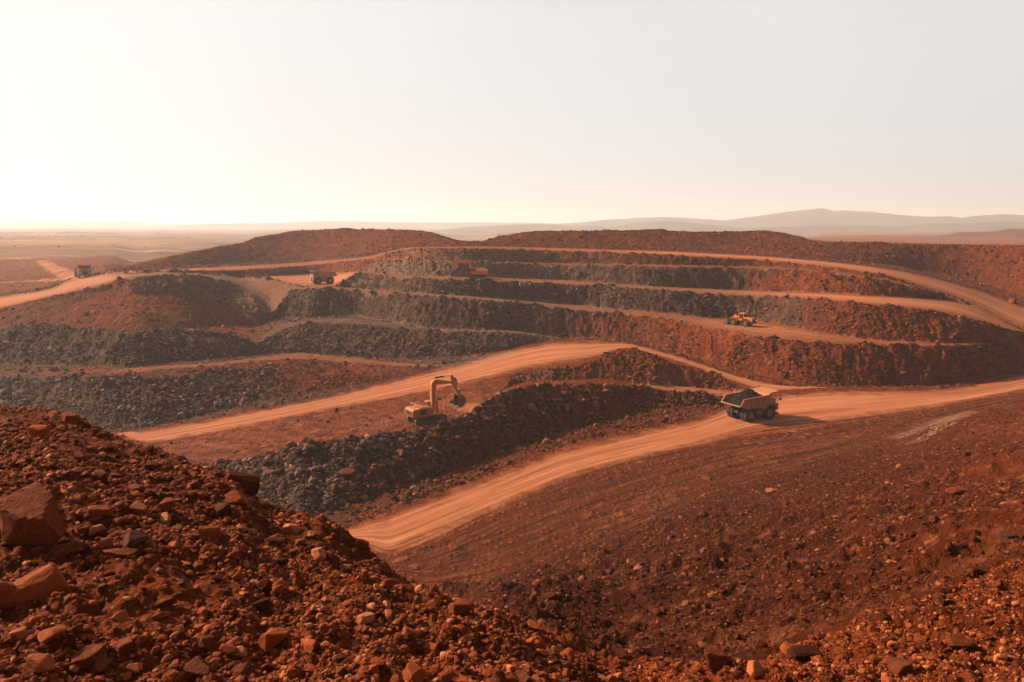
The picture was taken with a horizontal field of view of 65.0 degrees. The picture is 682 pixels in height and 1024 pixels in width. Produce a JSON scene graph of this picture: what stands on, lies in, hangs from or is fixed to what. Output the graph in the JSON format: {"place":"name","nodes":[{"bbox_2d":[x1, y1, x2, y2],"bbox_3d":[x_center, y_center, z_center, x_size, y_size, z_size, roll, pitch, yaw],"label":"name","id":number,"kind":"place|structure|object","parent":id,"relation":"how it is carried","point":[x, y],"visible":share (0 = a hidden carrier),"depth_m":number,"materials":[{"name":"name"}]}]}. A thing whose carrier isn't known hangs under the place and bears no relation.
{"place":"outdoors","nodes":[
{"label":"outdoors","id":0,"kind":"place"},
{"bbox_2d":[0,272,112,307],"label":"haul road","id":1,"kind":"structure","parent":0,"point":[78,284],"depth_m":253.76,"materials":[{"name":"orange soil"}]},
{"bbox_2d":[73,265,93,277],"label":"dump truck","id":2,"kind":"object","parent":1,"relation":"on","point":[83,270],"visible":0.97,"depth_m":282.66,"materials":[{"name":"brown paint"}]},
{"bbox_2d":[0,221,182,227],"bbox_3d":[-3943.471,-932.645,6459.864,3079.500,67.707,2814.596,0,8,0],"label":"hill","id":3,"kind":"structure","parent":0,"point":[74,224],"depth_m":6196.36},
{"bbox_2d":[55,231,134,234],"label":"hill","id":4,"kind":"structure","parent":0,"point":[72,232],"depth_m":2063.84,"materials":[{"name":"brown soil"}]},
{"bbox_2d":[159,251,392,271],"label":"access road","id":5,"kind":"structure","parent":0,"point":[273,266],"depth_m":323.78,"materials":[{"name":"brown soil"}]},
{"bbox_2d":[175,221,562,228],"bbox_3d":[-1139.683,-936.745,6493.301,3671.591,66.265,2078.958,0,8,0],"label":"hill","id":6,"kind":"structure","parent":0,"point":[349,224],"depth_m":6142.92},
{"bbox_2d":[111,340,833,443],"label":"haul road","id":7,"kind":"structure","parent":0,"point":[510,361],"depth_m":180.28,"materials":[{"name":"orange soil"}]},
{"bbox_2d":[0,228,1023,662],"bbox_3d":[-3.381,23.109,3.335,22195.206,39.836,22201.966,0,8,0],"label":"ground","id":8,"kind":"structure","parent":0,"point":[572,520],"depth_m":168.47,"materials":[{"name":"brown soil"}]},
{"bbox_2d":[117,228,460,269],"bbox_3d":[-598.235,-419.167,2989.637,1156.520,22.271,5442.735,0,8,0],"label":"spoil mound","id":9,"kind":"object","parent":8,"relation":"on","point":[265,244],"visible":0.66,"depth_m":370.70,"materials":[{"name":"brown soil"}]},
{"bbox_2d":[309,270,337,283],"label":"dump truck","id":10,"kind":"object","parent":8,"relation":"on","point":[318,277],"visible":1,"depth_m":279.55,"materials":[{"name":"brown paint"}]},
{"bbox_2d":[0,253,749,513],"bbox_3d":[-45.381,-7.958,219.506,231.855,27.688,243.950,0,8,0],"label":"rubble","id":11,"kind":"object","parent":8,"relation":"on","point":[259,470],"visible":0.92,"depth_m":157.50,"materials":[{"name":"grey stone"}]},
{"bbox_2d":[405,374,465,425],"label":"excavator","id":12,"kind":"object","parent":8,"relation":"on","point":[427,413],"visible":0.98,"depth_m":147.96,"materials":[{"name":"metal"}]},
{"bbox_2d":[205,382,724,512],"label":"rubble heap","id":13,"kind":"object","parent":8,"relation":"on","point":[618,411],"visible":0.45,"depth_m":146.48,"materials":[{"name":"grey stone"}]},
{"bbox_2d":[0,228,1023,525],"bbox_3d":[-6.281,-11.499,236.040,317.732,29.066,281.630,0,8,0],"label":"rubble","id":14,"kind":"object","parent":8,"relation":"on","point":[376,441],"visible":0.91,"depth_m":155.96,"materials":[{"name":"grey stone"}]},
{"bbox_2d":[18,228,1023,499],"bbox_3d":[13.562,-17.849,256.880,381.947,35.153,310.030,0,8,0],"label":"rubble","id":15,"kind":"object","parent":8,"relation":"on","point":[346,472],"visible":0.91,"depth_m":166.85,"materials":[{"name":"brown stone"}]},
{"bbox_2d":[477,229,813,256],"bbox_3d":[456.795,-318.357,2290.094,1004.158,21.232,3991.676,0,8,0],"label":"spoil mound","id":16,"kind":"object","parent":8,"relation":"on","point":[606,236],"visible":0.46,"depth_m":340.61,"materials":[{"name":"brown soil"}]},
{"bbox_2d":[586,347,736,392],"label":"dirt pile","id":17,"kind":"object","parent":8,"relation":"on","point":[674,372],"visible":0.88,"depth_m":178.90,"materials":[{"name":"brown soil"}]},
{"bbox_2d":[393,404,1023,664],"bbox_3d":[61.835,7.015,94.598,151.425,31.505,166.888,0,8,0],"label":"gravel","id":18,"kind":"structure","parent":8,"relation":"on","point":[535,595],"depth_m":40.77,"materials":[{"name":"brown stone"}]},
{"bbox_2d":[945,486,967,493],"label":"rock","id":19,"kind":"object","parent":8,"relation":"on","point":[956,490],"visible":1,"depth_m":47.67,"materials":[{"name":"red stone"}]},
{"bbox_2d":[942,229,1023,237],"bbox_3d":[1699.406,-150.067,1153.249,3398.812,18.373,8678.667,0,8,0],"label":"spoil mound","id":20,"kind":"object","parent":8,"relation":"on","point":[1012,233],"visible":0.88,"depth_m":1496.46,"materials":[{"name":"brown soil"}]},
{"bbox_2d":[0,404,1023,681],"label":"stony hill","id":21,"kind":"structure","parent":0,"point":[156,590],"depth_m":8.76,"materials":[{"name":"brown stone"}]},
{"bbox_2d":[0,581,15,607],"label":"rock","id":22,"kind":"object","parent":21,"relation":"on","point":[6,588],"visible":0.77,"depth_m":6.91,"materials":[{"name":"red stone"}]},
{"bbox_2d":[9,626,29,639],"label":"cobble","id":23,"kind":"object","parent":21,"relation":"on","point":[20,633],"visible":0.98,"depth_m":6.21,"materials":[{"name":"red stone"}]},
{"bbox_2d":[0,481,66,545],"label":"rock","id":24,"kind":"object","parent":21,"relation":"on","point":[30,514],"visible":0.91,"depth_m":8.19,"materials":[{"name":"red stone"}]},
{"bbox_2d":[8,562,69,607],"bbox_3d":[-4.170,2.183,7.087,0.440,0.324,0.202,-20,19,-14],"label":"rock","id":25,"kind":"object","parent":21,"relation":"on","point":[41,584],"visible":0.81,"depth_m":7.02,"materials":[{"name":"red stone"}]},
{"bbox_2d":[28,425,49,437],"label":"cobble","id":26,"kind":"object","parent":21,"relation":"on","point":[37,430],"visible":0.94,"depth_m":12.67,"materials":[{"name":"red stone"}]},
{"bbox_2d":[26,653,54,673],"bbox_3d":[-3.380,2.325,5.758,0.199,0.122,0.118,10,17,-13],"label":"rock","id":27,"kind":"object","parent":21,"relation":"on","point":[38,662],"visible":0.98,"depth_m":5.73,"materials":[{"name":"red stone"}]},
{"bbox_2d":[37,625,65,642],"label":"rock","id":28,"kind":"object","parent":21,"relation":"on","point":[47,635],"visible":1,"depth_m":6.13,"materials":[{"name":"red stone"}]},
{"bbox_2d":[50,542,89,556],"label":"rock","id":29,"kind":"object","parent":21,"relation":"on","point":[68,549],"visible":1,"depth_m":8.13,"materials":[{"name":"red stone"}]},
{"bbox_2d":[62,412,83,422],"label":"rock","id":30,"kind":"object","parent":21,"relation":"on","point":[68,417],"visible":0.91,"depth_m":14.30,"materials":[{"name":"red stone"}]},
{"bbox_2d":[71,623,82,633],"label":"cobble","id":31,"kind":"object","parent":21,"relation":"on","point":[76,628],"visible":1,"depth_m":6.32,"materials":[{"name":"red stone"}]},
{"bbox_2d":[75,451,89,461],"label":"cobble","id":32,"kind":"object","parent":21,"relation":"on","point":[80,456],"visible":0.93,"depth_m":11.30,"materials":[{"name":"red stone"}]},
{"bbox_2d":[71,643,106,667],"bbox_3d":[-3.228,2.418,6.116,0.164,0.137,0.276,3,9,23],"label":"rock","id":33,"kind":"object","parent":21,"relation":"on","point":[87,656],"visible":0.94,"depth_m":6.09,"materials":[{"name":"red stone"}]},
{"bbox_2d":[89,524,102,535],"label":"cobble","id":34,"kind":"object","parent":21,"relation":"on","point":[95,529],"visible":0.86,"depth_m":8.89,"materials":[{"name":"red stone"}]},
{"bbox_2d":[87,505,110,516],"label":"rock","id":35,"kind":"object","parent":21,"relation":"on","point":[104,510],"visible":0.88,"depth_m":9.21,"materials":[{"name":"red stone"}]},
{"bbox_2d":[93,469,107,481],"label":"cobble","id":36,"kind":"object","parent":21,"relation":"on","point":[101,474],"visible":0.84,"depth_m":10.79,"materials":[{"name":"red stone"}]},
{"bbox_2d":[97,537,112,548],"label":"rock","id":37,"kind":"object","parent":21,"relation":"on","point":[105,543],"visible":1,"depth_m":8.21,"materials":[{"name":"red stone"}]},
{"bbox_2d":[111,609,129,623],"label":"cobble","id":38,"kind":"object","parent":21,"relation":"on","point":[121,616],"visible":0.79,"depth_m":6.74,"materials":[{"name":"red stone"}]},
{"bbox_2d":[102,548,138,556],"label":"rock","id":39,"kind":"object","parent":21,"relation":"on","point":[120,552],"visible":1,"depth_m":7.96,"materials":[{"name":"red stone"}]},
{"bbox_2d":[115,636,133,657],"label":"cobble","id":40,"kind":"object","parent":21,"relation":"on","point":[125,646],"visible":1,"depth_m":6.28,"materials":[{"name":"red stone"}]},
{"bbox_2d":[127,662,142,670],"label":"cobble","id":41,"kind":"object","parent":21,"relation":"on","point":[137,666],"visible":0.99,"depth_m":6.20,"materials":[{"name":"red stone"}]},
{"bbox_2d":[122,530,148,547],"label":"rock","id":42,"kind":"object","parent":21,"relation":"on","point":[133,538],"visible":0.98,"depth_m":8.27,"materials":[{"name":"brown stone"}]},
{"bbox_2d":[127,484,144,490],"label":"cobble","id":43,"kind":"object","parent":21,"relation":"on","point":[135,487],"visible":0.88,"depth_m":10.57,"materials":[{"name":"red stone"}]},
{"bbox_2d":[129,500,146,513],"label":"rock","id":44,"kind":"object","parent":21,"relation":"on","point":[138,506],"visible":0.94,"depth_m":9.56,"materials":[{"name":"brown stone"}]},
{"bbox_2d":[145,461,162,470],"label":"rock","id":45,"kind":"object","parent":21,"relation":"on","point":[150,465],"visible":1,"depth_m":12.01,"materials":[{"name":"red stone"}]},
{"bbox_2d":[151,611,171,620],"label":"rock","id":46,"kind":"object","parent":21,"relation":"on","point":[158,616],"visible":1,"depth_m":6.80,"materials":[{"name":"red stone"}]},
{"bbox_2d":[154,594,176,608],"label":"rock","id":47,"kind":"object","parent":21,"relation":"on","point":[170,600],"visible":1,"depth_m":7.00,"materials":[{"name":"red stone"}]},
{"bbox_2d":[157,497,174,511],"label":"rock","id":48,"kind":"object","parent":21,"relation":"on","point":[166,504],"visible":0.91,"depth_m":9.83,"materials":[{"name":"red stone"}]},
{"bbox_2d":[161,669,175,681],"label":"cobble","id":49,"kind":"object","parent":21,"relation":"on","point":[171,672],"visible":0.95,"depth_m":5.98,"materials":[{"name":"red stone"}]},
{"bbox_2d":[181,656,212,677],"bbox_3d":[-2.425,2.528,6.210,0.226,0.158,0.218,0,8,0],"label":"rock","id":50,"kind":"object","parent":21,"relation":"on","point":[200,666],"visible":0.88,"depth_m":6.15,"materials":[{"name":"brown stone"}]},
{"bbox_2d":[198,634,214,652],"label":"cobble","id":51,"kind":"object","parent":21,"relation":"on","point":[206,643],"visible":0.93,"depth_m":6.57,"materials":[{"name":"brown stone"}]},
{"bbox_2d":[198,525,219,539],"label":"rock","id":52,"kind":"object","parent":21,"relation":"on","point":[207,531],"visible":0.88,"depth_m":8.72,"materials":[{"name":"red stone"}]},
{"bbox_2d":[214,503,230,514],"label":"rock","id":53,"kind":"object","parent":21,"relation":"on","point":[222,508],"visible":1,"depth_m":10.20,"materials":[{"name":"brown stone"}]},
{"bbox_2d":[219,643,238,653],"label":"rock","id":54,"kind":"object","parent":21,"relation":"on","point":[224,648],"visible":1,"depth_m":6.38,"materials":[{"name":"red stone"}]},
{"bbox_2d":[225,490,248,506],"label":"rock","id":55,"kind":"object","parent":21,"relation":"on","point":[237,497],"visible":0.82,"depth_m":10.58,"materials":[{"name":"red stone"}]},
{"bbox_2d":[231,573,245,581],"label":"cobble","id":56,"kind":"object","parent":21,"relation":"on","point":[236,577],"visible":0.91,"depth_m":7.79,"materials":[{"name":"red stone"}]},
{"bbox_2d":[226,471,260,494],"bbox_3d":[-3.975,2.088,11.869,0.525,0.278,0.206,20,5,-24],"label":"rock","id":57,"kind":"object","parent":21,"relation":"on","point":[249,482],"visible":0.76,"depth_m":11.82,"materials":[{"name":"red stone"}]},
{"bbox_2d":[231,662,255,676],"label":"cobble","id":58,"kind":"object","parent":21,"relation":"on","point":[246,669],"visible":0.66,"depth_m":6.17,"materials":[{"name":"red stone"}]},
{"bbox_2d":[250,598,268,610],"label":"cobble","id":59,"kind":"object","parent":21,"relation":"on","point":[261,604],"visible":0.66,"depth_m":7.50,"materials":[{"name":"brown stone"}]},
{"bbox_2d":[258,553,268,563],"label":"cobble","id":60,"kind":"object","parent":21,"relation":"on","point":[263,557],"visible":0.94,"depth_m":8.66,"materials":[{"name":"red stone"}]},
{"bbox_2d":[258,627,288,653],"bbox_3d":[-1.988,2.486,6.682,0.173,0.170,0.250,16,0,44],"label":"rock","id":61,"kind":"object","parent":21,"relation":"on","point":[268,641],"visible":0.94,"depth_m":6.60,"materials":[{"name":"red stone"}]},
{"bbox_2d":[264,536,283,545],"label":"rock","id":62,"kind":"object","parent":21,"relation":"on","point":[278,541],"visible":0.88,"depth_m":9.57,"materials":[{"name":"brown stone"}]},
{"bbox_2d":[276,557,289,565],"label":"rock","id":63,"kind":"object","parent":21,"relation":"on","point":[282,561],"visible":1,"depth_m":8.78,"materials":[{"name":"brown stone"}]},
{"bbox_2d":[283,523,299,534],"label":"cobble","id":64,"kind":"object","parent":21,"relation":"on","point":[290,528],"visible":0.91,"depth_m":10.40,"materials":[{"name":"red stone"}]},
{"bbox_2d":[311,547,325,560],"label":"cobble","id":65,"kind":"object","parent":21,"relation":"on","point":[318,553],"visible":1,"depth_m":9.49,"materials":[{"name":"red stone"}]},
{"bbox_2d":[334,652,346,662],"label":"cobble","id":66,"kind":"object","parent":21,"relation":"on","point":[339,657],"visible":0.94,"depth_m":6.33,"materials":[{"name":"brown stone"}]},
{"bbox_2d":[339,564,353,571],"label":"rock","id":67,"kind":"object","parent":21,"relation":"on","point":[348,567],"visible":0.96,"depth_m":9.51,"materials":[{"name":"brown stone"}]},
{"bbox_2d":[355,538,368,548],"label":"rock","id":68,"kind":"object","parent":21,"relation":"on","point":[361,543],"visible":1,"depth_m":10.89,"materials":[{"name":"red stone"}]},
{"bbox_2d":[355,612,374,624],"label":"cobble","id":69,"kind":"object","parent":21,"relation":"on","point":[366,618],"visible":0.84,"depth_m":7.41,"materials":[{"name":"red stone"}]},
{"bbox_2d":[368,664,378,674],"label":"cobble","id":70,"kind":"object","parent":21,"relation":"on","point":[373,668],"visible":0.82,"depth_m":5.88,"materials":[{"name":"red stone"}]},
{"bbox_2d":[372,646,387,655],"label":"cobble","id":71,"kind":"object","parent":21,"relation":"on","point":[380,650],"visible":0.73,"depth_m":6.61,"materials":[{"name":"brown stone"}]},
{"bbox_2d":[380,578,399,585],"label":"rock","id":72,"kind":"object","parent":21,"relation":"on","point":[389,581],"visible":0.94,"depth_m":8.65,"materials":[{"name":"red stone"}]},
{"bbox_2d":[401,584,414,594],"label":"rock","id":73,"kind":"object","parent":21,"relation":"on","point":[405,588],"visible":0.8,"depth_m":8.86,"materials":[{"name":"red stone"}]},
{"bbox_2d":[402,626,418,637],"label":"cobble","id":74,"kind":"object","parent":21,"relation":"on","point":[414,632],"visible":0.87,"depth_m":7.36,"materials":[{"name":"red stone"}]},
{"bbox_2d":[403,662,425,681],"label":"cobble","id":75,"kind":"object","parent":21,"relation":"on","point":[413,671],"visible":0.98,"depth_m":5.82,"materials":[{"name":"red stone"}]},
{"bbox_2d":[422,642,438,652],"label":"cobble","id":76,"kind":"object","parent":21,"relation":"on","point":[431,646],"visible":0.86,"depth_m":7.30,"materials":[{"name":"red stone"}]},
{"bbox_2d":[437,667,453,681],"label":"cobble","id":77,"kind":"object","parent":21,"relation":"on","point":[446,675],"visible":1,"depth_m":5.96,"materials":[{"name":"red stone"}]},
{"bbox_2d":[448,598,472,613],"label":"rock","id":78,"kind":"object","parent":21,"relation":"on","point":[464,606],"visible":0.79,"depth_m":8.24,"materials":[{"name":"red stone"}]},
{"bbox_2d":[491,670,505,681],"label":"cobble","id":79,"kind":"object","parent":21,"relation":"on","point":[498,675],"visible":1,"depth_m":5.95,"materials":[{"name":"red stone"}]},
{"bbox_2d":[517,671,531,681],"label":"cobble","id":80,"kind":"object","parent":21,"relation":"on","point":[523,676],"visible":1,"depth_m":5.98,"materials":[{"name":"brown stone"}]},
{"bbox_2d":[525,620,538,631],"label":"rock","id":81,"kind":"object","parent":21,"relation":"on","point":[532,625],"visible":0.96,"depth_m":9.51,"materials":[{"name":"red stone"}]},
{"bbox_2d":[593,634,606,650],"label":"rock","id":82,"kind":"object","parent":21,"relation":"on","point":[600,642],"visible":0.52,"depth_m":10.42,"materials":[{"name":"red stone"}]},
{"bbox_2d":[615,653,632,660],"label":"rock","id":83,"kind":"object","parent":21,"relation":"on","point":[626,657],"visible":0.98,"depth_m":9.68,"materials":[{"name":"red stone"}]},
{"bbox_2d":[704,644,730,673],"bbox_3d":[2.369,3.705,9.267,0.350,0.294,0.266,1,12,-35],"label":"rock","id":84,"kind":"object","parent":21,"relation":"on","point":[716,657],"visible":0.83,"depth_m":9.17,"materials":[{"name":"red stone"}]},
{"bbox_2d":[746,660,764,677],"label":"rock","id":85,"kind":"object","parent":21,"relation":"on","point":[755,668],"visible":1,"depth_m":8.87,"materials":[{"name":"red stone"}]},
{"bbox_2d":[787,645,822,662],"bbox_3d":[3.599,3.889,9.934,0.407,0.220,0.284,0,11,-17],"label":"rock","id":86,"kind":"object","parent":21,"relation":"on","point":[801,653],"visible":0.71,"depth_m":9.86,"materials":[{"name":"brown stone"}]},
{"bbox_2d":[885,656,912,676],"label":"rock","id":87,"kind":"object","parent":21,"relation":"on","point":[900,667],"visible":0.78,"depth_m":9.11,"materials":[{"name":"brown stone"}]},
{"bbox_2d":[934,593,945,604],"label":"rock","id":88,"kind":"object","parent":21,"relation":"on","point":[939,599],"visible":0.98,"depth_m":11.63,"materials":[{"name":"brown stone"}]},
{"bbox_2d":[945,632,977,647],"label":"rock","id":89,"kind":"object","parent":21,"relation":"on","point":[958,639],"visible":1,"depth_m":10.09,"materials":[{"name":"brown stone"}]},
{"bbox_2d":[998,531,1020,541],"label":"rock","id":90,"kind":"object","parent":21,"relation":"on","point":[1003,536],"visible":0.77,"depth_m":19.15,"materials":[{"name":"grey stone"}]},
{"bbox_2d":[0,0,1023,224],"label":"sky","id":91,"kind":"structure","parent":0,"point":[183,112],"materials":[{"name":"white"}]},
{"bbox_2d":[438,221,739,232],"bbox_3d":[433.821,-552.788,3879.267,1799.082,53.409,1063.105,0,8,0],"label":"hill","id":92,"kind":"structure","parent":0,"point":[674,226],"depth_m":3680.95,"materials":[{"name":"brown soil"}]},
{"bbox_2d":[291,284,1022,349],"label":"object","id":93,"kind":"structure","parent":0,"point":[764,328],"depth_m":217.41,"materials":[{"name":"orange soil"}]},
{"bbox_2d":[723,313,756,326],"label":"wheel loader","id":94,"kind":"object","parent":93,"relation":"on","point":[743,319],"visible":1,"depth_m":220.23,"materials":[{"name":"metal"}]},
{"bbox_2d":[348,373,1023,564],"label":"haul road","id":95,"kind":"structure","parent":0,"point":[415,528],"depth_m":130.54,"materials":[{"name":"orange soil"}]},
{"bbox_2d":[721,386,780,421],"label":"dump truck","id":96,"kind":"object","parent":95,"relation":"on","point":[765,405],"visible":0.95,"depth_m":149.58,"materials":[{"name":"metal"}]},
{"bbox_2d":[724,388,762,405],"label":"ore load","id":97,"kind":"object","parent":96,"relation":"in","point":[738,398],"visible":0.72,"depth_m":149.28},
{"bbox_2d":[357,270,1023,334],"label":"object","id":98,"kind":"structure","parent":0,"point":[951,307],"depth_m":230.14,"materials":[{"name":"orange soil"}]},
{"bbox_2d":[450,258,487,277],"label":"excavator","id":99,"kind":"object","parent":98,"relation":"on","point":[476,273],"visible":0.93,"depth_m":256.32,"materials":[{"name":"metal"}]},
{"bbox_2d":[393,246,1023,328],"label":"dirt road","id":100,"kind":"structure","parent":0,"point":[1002,309],"depth_m":273.68,"materials":[{"name":"brown soil"}]},
{"bbox_2d":[555,208,1023,227],"bbox_3d":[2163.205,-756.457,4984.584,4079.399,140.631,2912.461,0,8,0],"label":"hill","id":101,"kind":"structure","parent":0,"point":[818,216],"depth_m":4696.51,"materials":[{"name":"brown soil"}]},
{"bbox_2d":[738,222,1023,231],"bbox_3d":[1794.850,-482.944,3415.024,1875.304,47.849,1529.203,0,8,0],"label":"hill","id":102,"kind":"structure","parent":0,"point":[992,226],"depth_m":3261.34,"materials":[{"name":"brown soil"}]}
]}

